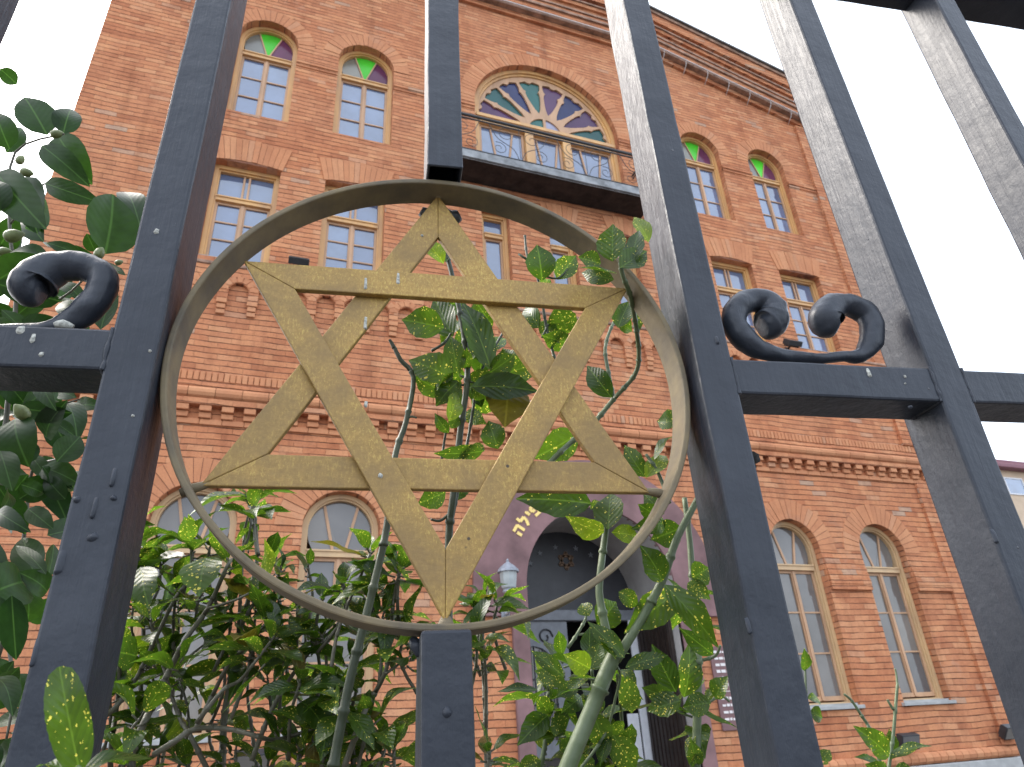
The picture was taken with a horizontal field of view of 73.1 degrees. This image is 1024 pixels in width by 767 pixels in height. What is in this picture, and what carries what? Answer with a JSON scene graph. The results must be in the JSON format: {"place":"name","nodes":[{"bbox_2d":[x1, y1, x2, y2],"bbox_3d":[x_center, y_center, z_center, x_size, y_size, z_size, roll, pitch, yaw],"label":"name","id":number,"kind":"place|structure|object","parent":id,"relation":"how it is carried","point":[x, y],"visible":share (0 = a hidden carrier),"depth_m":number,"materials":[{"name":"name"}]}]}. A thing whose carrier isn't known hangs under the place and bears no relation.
{"place":"outdoors","nodes":[
{"label":"outdoors","id":0,"kind":"place"},
{"bbox_2d":[0,0,1023,461],"label":"sky","id":1,"kind":"structure","parent":0,"point":[970,263],"materials":[{"name":"white"}]},
{"bbox_2d":[996,459,1023,527],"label":"beige house","id":2,"kind":"structure","parent":0,"point":[1012,472],"depth_m":39.84,"materials":[{"name":"white paint"}]},
{"bbox_2d":[1003,477,1023,494],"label":"window","id":3,"kind":"structure","parent":2,"relation":"in","point":[1015,486],"depth_m":39.82,"materials":[{"name":"clear glass"}]},
{"label":"ground","id":4,"kind":"structure","parent":0,"visible":0},
{"bbox_2d":[0,0,1023,766],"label":"brick synagogue","id":5,"kind":"structure","parent":4,"relation":"on","point":[326,96],"depth_m":10.06,"materials":[{"name":"brick"}]},
{"bbox_2d":[115,488,236,740],"bbox_3d":[-3.385,2.252,7.072,0.860,2.502,0.200,7,-29,-19],"label":"arched window","id":6,"kind":"structure","parent":5,"relation":"in","point":[169,517],"depth_m":7.35,"materials":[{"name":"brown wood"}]},
{"bbox_2d":[199,164,279,262],"bbox_3d":[-3.689,-2.276,9.413,0.860,1.658,0.200,7,-29,-19],"label":"casement window","id":7,"kind":"structure","parent":5,"relation":"in","point":[239,199],"depth_m":9.52,"materials":[{"name":"glass"}]},
{"bbox_2d":[237,748,267,766],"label":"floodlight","id":8,"kind":"object","parent":5,"relation":"attached to","point":[244,761],"visible":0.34,"depth_m":6.40,"materials":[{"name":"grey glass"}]},
{"bbox_2d":[227,27,297,121],"bbox_3d":[-3.852,-4.794,10.769,0.868,2.122,0.115,7,-29,-19],"label":"arched window","id":9,"kind":"structure","parent":5,"relation":"in","point":[264,71],"depth_m":10.79,"materials":[{"name":"glass"}]},
{"bbox_2d":[288,255,309,265],"bbox_3d":[-2.806,-1.583,9.085,0.260,0.199,0.261,7,-29,-19],"label":"floodlight","id":10,"kind":"object","parent":5,"relation":"attached to","point":[298,260],"visible":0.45,"depth_m":8.98,"materials":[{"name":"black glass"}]},
{"bbox_2d":[287,494,377,731],"bbox_3d":[-1.928,2.421,7.567,0.860,2.502,0.200,7,-29,-19],"label":"arched window","id":11,"kind":"structure","parent":5,"relation":"in","point":[331,518],"depth_m":7.90,"materials":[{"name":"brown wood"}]},
{"bbox_2d":[318,185,383,269],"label":"casement window","id":12,"kind":"structure","parent":5,"relation":"in","point":[352,239],"depth_m":9.92,"materials":[{"name":"paint"}]},
{"bbox_2d":[332,51,391,144],"bbox_3d":[-2.418,-4.633,11.258,0.892,2.134,0.115,7,-29,-19],"label":"arched window","id":13,"kind":"structure","parent":5,"relation":"in","point":[363,99],"depth_m":11.28,"materials":[{"name":"glass"}]},
{"bbox_2d":[481,213,509,279],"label":"casement window","id":14,"kind":"structure","parent":5,"relation":"in","point":[494,228],"depth_m":10.77,"materials":[{"name":"glass"}]},
{"bbox_2d":[479,124,524,160],"bbox_3d":[-0.156,-3.762,11.706,0.816,1.464,0.048,7,-29,-19],"label":"balcony door","id":15,"kind":"structure","parent":5,"relation":"in","point":[488,140],"depth_m":11.91,"materials":[{"name":"paint"}]},
{"bbox_2d":[497,559,518,616],"bbox_3d":[-0.045,2.356,7.957,0.256,0.670,0.309,7,-29,-19],"label":"wall lantern","id":16,"kind":"object","parent":5,"relation":"attached to","point":[508,571],"depth_m":7.92,"materials":[{"name":"white glass"}]},
{"bbox_2d":[474,70,621,182],"bbox_3d":[0.610,-4.428,12.345,2.748,3.150,0.190,7,-29,-19],"label":"fan window","id":17,"kind":"structure","parent":5,"relation":"in","point":[566,112],"depth_m":12.65,"materials":[{"name":"paint"}]},
{"bbox_2d":[533,137,563,169],"bbox_3d":[0.646,-3.669,11.978,0.550,1.464,0.048,7,-29,-19],"label":"balcony door","id":18,"kind":"structure","parent":5,"relation":"in","point":[553,152],"depth_m":12.19,"materials":[{"name":"paint"}]},
{"bbox_2d":[530,621,574,766],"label":"entrance door","id":19,"kind":"structure","parent":5,"relation":"in","point":[547,631],"depth_m":9.05,"materials":[{"name":"grey paint"}]},
{"bbox_2d":[549,237,576,284],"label":"casement window","id":20,"kind":"structure","parent":5,"relation":"in","point":[558,250],"depth_m":11.15,"materials":[{"name":"glass"}]},
{"bbox_2d":[571,146,613,180],"bbox_3d":[1.449,-3.576,12.251,0.816,1.464,0.048,7,-29,-19],"label":"balcony door","id":21,"kind":"structure","parent":5,"relation":"in","point":[580,157],"depth_m":12.46,"materials":[{"name":"paint"}]},
{"bbox_2d":[618,241,636,302],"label":"casement window","id":22,"kind":"structure","parent":5,"relation":"in","point":[623,300],"depth_m":11.45,"materials":[{"name":"paint"}]},
{"bbox_2d":[637,620,690,766],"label":"slatted door leaf","id":23,"kind":"structure","parent":5,"relation":"in","point":[666,752],"depth_m":8.70,"materials":[{"name":"brown wood"}]},
{"bbox_2d":[680,137,730,219],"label":"arched window","id":24,"kind":"structure","parent":5,"relation":"in","point":[704,177],"depth_m":13.37,"materials":[{"name":"glass"}]},
{"bbox_2d":[710,646,737,730],"bbox_3d":[2.782,3.758,8.558,0.620,0.950,0.033,7,-29,-19],"label":"wall plaque","id":25,"kind":"object","parent":5,"relation":"attached to","point":[725,707],"depth_m":8.42,"materials":[{"name":"grey metal"}]},
{"bbox_2d":[711,261,765,340],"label":"casement window","id":26,"kind":"structure","parent":5,"relation":"in","point":[730,279],"depth_m":12.28,"materials":[{"name":"glass"}]},
{"bbox_2d":[752,451,759,467],"bbox_3d":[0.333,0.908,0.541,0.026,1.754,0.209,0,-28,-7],"label":"floodlight","id":27,"kind":"object","parent":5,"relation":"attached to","point":[756,457],"visible":0.05,"depth_m":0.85,"materials":[{"name":"black metal"}]},
{"bbox_2d":[748,154,798,234],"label":"arched window","id":28,"kind":"structure","parent":5,"relation":"in","point":[777,213],"depth_m":13.88,"materials":[{"name":"glass"}]},
{"bbox_2d":[783,338,802,348],"bbox_3d":[4.689,-0.656,11.598,0.260,0.199,0.261,7,-29,-19],"label":"floodlight","id":29,"kind":"object","parent":5,"relation":"on","point":[789,343],"visible":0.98,"depth_m":11.51,"materials":[{"name":"black metal"}]},
{"bbox_2d":[780,274,835,351],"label":"casement window","id":30,"kind":"structure","parent":5,"relation":"in","point":[800,293],"depth_m":12.55,"materials":[{"name":"glass"}]},
{"bbox_2d":[771,522,857,706],"bbox_3d":[4.048,3.128,9.588,0.860,2.470,0.200,7,-29,-19],"label":"arched window","id":31,"kind":"structure","parent":5,"relation":"in","point":[808,608],"depth_m":9.64,"materials":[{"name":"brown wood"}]},
{"bbox_2d":[860,526,948,701],"bbox_3d":[5.569,3.304,10.105,0.860,2.470,0.200,7,-29,-19],"label":"arched window","id":32,"kind":"structure","parent":5,"relation":"in","point":[906,642],"depth_m":10.13,"materials":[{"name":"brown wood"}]},
{"bbox_2d":[896,732,919,748],"bbox_3d":[5.082,4.621,8.912,0.300,0.208,0.219,7,-29,-19],"label":"floodlight","id":33,"kind":"object","parent":5,"relation":"attached to","point":[902,738],"visible":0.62,"depth_m":8.85,"materials":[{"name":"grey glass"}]},
{"bbox_2d":[998,724,1014,739],"bbox_3d":[6.819,4.797,9.506,0.260,0.207,0.233,7,-29,-19],"label":"floodlight","id":34,"kind":"object","parent":5,"relation":"attached to","point":[1005,732],"visible":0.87,"depth_m":9.43,"materials":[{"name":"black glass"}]},
{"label":"planting bed","id":35,"kind":"structure","parent":4,"relation":"on","visible":0},
{"bbox_2d":[0,67,145,766],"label":"camellia shrub","id":36,"kind":"object","parent":35,"relation":"on","point":[112,222],"visible":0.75,"depth_m":0.82,"materials":[{"name":"green plant"}]},
{"bbox_2d":[36,666,153,766],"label":"aucuba shoot","id":37,"kind":"object","parent":35,"relation":"on","point":[68,721],"visible":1,"depth_m":0.34,"materials":[{"name":"green plant"}]},
{"bbox_2d":[99,489,540,766],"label":"aucuba shrub","id":38,"kind":"object","parent":35,"relation":"on","point":[314,715],"visible":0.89,"depth_m":0.97,"materials":[{"name":"green plant"}]},
{"bbox_2d":[327,235,623,766],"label":"aucuba stalk","id":39,"kind":"object","parent":35,"relation":"on","point":[501,389],"visible":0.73,"depth_m":0.82,"materials":[{"name":"green plant"}]},
{"bbox_2d":[493,217,736,766],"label":"aucuba bush","id":40,"kind":"object","parent":35,"relation":"on","point":[604,648],"visible":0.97,"depth_m":0.74,"materials":[{"name":"green plant"}]},
{"bbox_2d":[801,648,929,766],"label":"aucuba seedling","id":41,"kind":"object","parent":35,"relation":"on","point":[880,745],"visible":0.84,"depth_m":0.80,"materials":[{"name":"green plant"}]},
{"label":"kerb","id":42,"kind":"structure","parent":4,"relation":"on","visible":0},
{"bbox_2d":[0,0,1023,766],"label":"iron fence","id":43,"kind":"object","parent":42,"relation":"on","point":[920,382],"visible":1,"depth_m":0.70,"materials":[{"name":"black metal"}]}
]}

